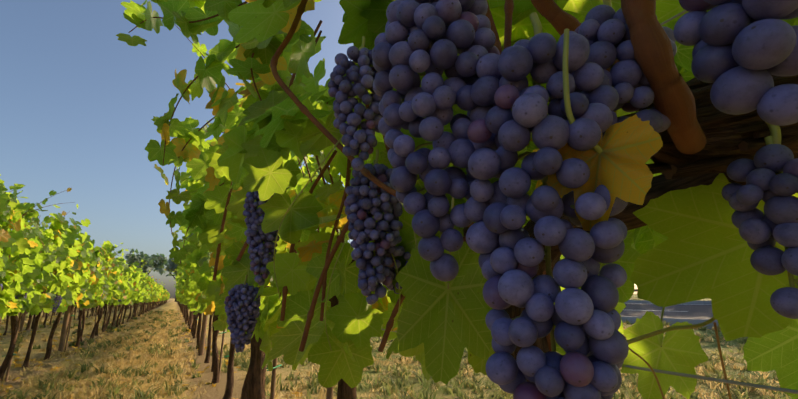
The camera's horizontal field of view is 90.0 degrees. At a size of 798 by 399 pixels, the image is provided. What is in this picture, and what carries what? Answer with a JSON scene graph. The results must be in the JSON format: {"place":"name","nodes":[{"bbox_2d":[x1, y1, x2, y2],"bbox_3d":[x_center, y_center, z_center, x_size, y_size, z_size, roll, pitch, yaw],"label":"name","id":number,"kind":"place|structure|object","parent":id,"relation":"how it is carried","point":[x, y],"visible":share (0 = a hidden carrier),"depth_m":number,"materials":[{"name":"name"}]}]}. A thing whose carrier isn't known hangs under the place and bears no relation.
{"place":"outdoors","nodes":[
{"label":"outdoors","id":0,"kind":"place"},
{"bbox_2d":[1,25,351,303],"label":"vine leaves","id":1,"kind":"object","parent":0,"point":[324,182],"visible":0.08,"depth_m":1.64,"materials":[{"name":"green plant"}]},
{"bbox_2d":[128,1,261,262],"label":"shoots","id":2,"kind":"object","parent":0,"point":[237,46],"visible":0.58,"depth_m":1.20,"materials":[{"name":"plant"}]},
{"bbox_2d":[0,0,637,298],"label":"sky","id":3,"kind":"structure","parent":0,"point":[79,102],"materials":[{"name":"blue"}]},
{"bbox_2d":[0,294,782,398],"bbox_3d":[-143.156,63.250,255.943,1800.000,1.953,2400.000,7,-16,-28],"label":"ground","id":4,"kind":"structure","parent":0,"point":[217,391],"depth_m":4.75,"materials":[{"name":"brown soil"}]},
{"bbox_2d":[0,284,120,316],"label":"grapes","id":5,"kind":"object","parent":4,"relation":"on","point":[59,299],"visible":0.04,"depth_m":5.01,"materials":[{"name":"purple food"}]},
{"bbox_2d":[2,211,205,313],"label":"vine leaves","id":6,"kind":"object","parent":4,"relation":"on","point":[94,277],"visible":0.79,"depth_m":6.47,"materials":[{"name":"green plant"}]},
{"bbox_2d":[0,116,298,320],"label":"vine leaves","id":7,"kind":"object","parent":4,"relation":"on","point":[25,244],"visible":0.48,"depth_m":3.58,"materials":[{"name":"green plant"}]},
{"bbox_2d":[0,315,302,398],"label":"fallen leaves","id":8,"kind":"object","parent":4,"relation":"on","point":[296,393],"visible":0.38,"depth_m":5.45,"materials":[{"name":"brown plant"}]},
{"bbox_2d":[0,257,332,398],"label":"vine trunks","id":9,"kind":"object","parent":4,"relation":"on","point":[329,391],"visible":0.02,"depth_m":6.32,"materials":[{"name":"brown wood"}]},
{"bbox_2d":[2,315,281,370],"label":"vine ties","id":10,"kind":"object","parent":9,"relation":"attached to","point":[206,328],"visible":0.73,"depth_m":3.45,"materials":[{"name":"plastic"}]},
{"bbox_2d":[19,10,797,393],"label":"trellis wires","id":11,"kind":"object","parent":9,"relation":"attached to","point":[703,376],"depth_m":0.37,"materials":[{"name":"grey metal"}]},
{"bbox_2d":[148,258,560,301],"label":"tree trunks","id":12,"kind":"object","parent":4,"relation":"on","point":[176,280],"depth_m":99.81,"materials":[{"name":"plant"}]},
{"bbox_2d":[124,249,177,276],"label":"tree crowns","id":13,"kind":"object","parent":12,"relation":"attached to","point":[159,267],"depth_m":89.81,"materials":[{"name":"green plant"}]},
{"bbox_2d":[0,172,745,398],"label":"vine trunks","id":14,"kind":"object","parent":4,"relation":"on","point":[253,387],"visible":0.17,"depth_m":1.89,"materials":[{"name":"brown wood"}]},
{"bbox_2d":[0,309,791,398],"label":"grass tufts","id":15,"kind":"object","parent":4,"relation":"on","point":[139,344],"visible":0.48,"depth_m":4.41,"materials":[{"name":"beige plant"}]},
{"bbox_2d":[116,0,797,398],"bbox_3d":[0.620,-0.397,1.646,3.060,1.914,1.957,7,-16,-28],"label":"vine leaves","id":16,"kind":"object","parent":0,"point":[688,244],"depth_m":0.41,"materials":[{"name":"green plant"}]},
{"bbox_2d":[212,0,706,351],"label":"canes","id":17,"kind":"object","parent":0,"point":[674,100],"visible":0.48,"depth_m":0.26,"materials":[{"name":"brown wood"}]},
{"bbox_2d":[224,0,797,398],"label":"grapes","id":18,"kind":"object","parent":17,"relation":"hanging from","point":[743,51],"visible":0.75,"depth_m":0.21,"materials":[{"name":"purple food"}]},
{"bbox_2d":[620,303,716,319],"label":"road","id":19,"kind":"structure","parent":0,"point":[674,311],"depth_m":11.06,"materials":[{"name":"grey asphalt"}]},
{"bbox_2d":[621,300,718,328],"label":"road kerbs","id":20,"kind":"structure","parent":19,"relation":"on","point":[631,319],"depth_m":8.60,"materials":[{"name":"concrete"}]},
{"bbox_2d":[643,304,707,311],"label":"road markings","id":21,"kind":"object","parent":19,"relation":"on","point":[681,311],"visible":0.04,"depth_m":12.65,"materials":[{"name":"paint"}]},
{"bbox_2d":[617,75,797,178],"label":"old wood","id":22,"kind":"object","parent":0,"point":[730,138],"visible":0.48,"depth_m":0.27,"materials":[{"name":"brown wood"}]}
]}

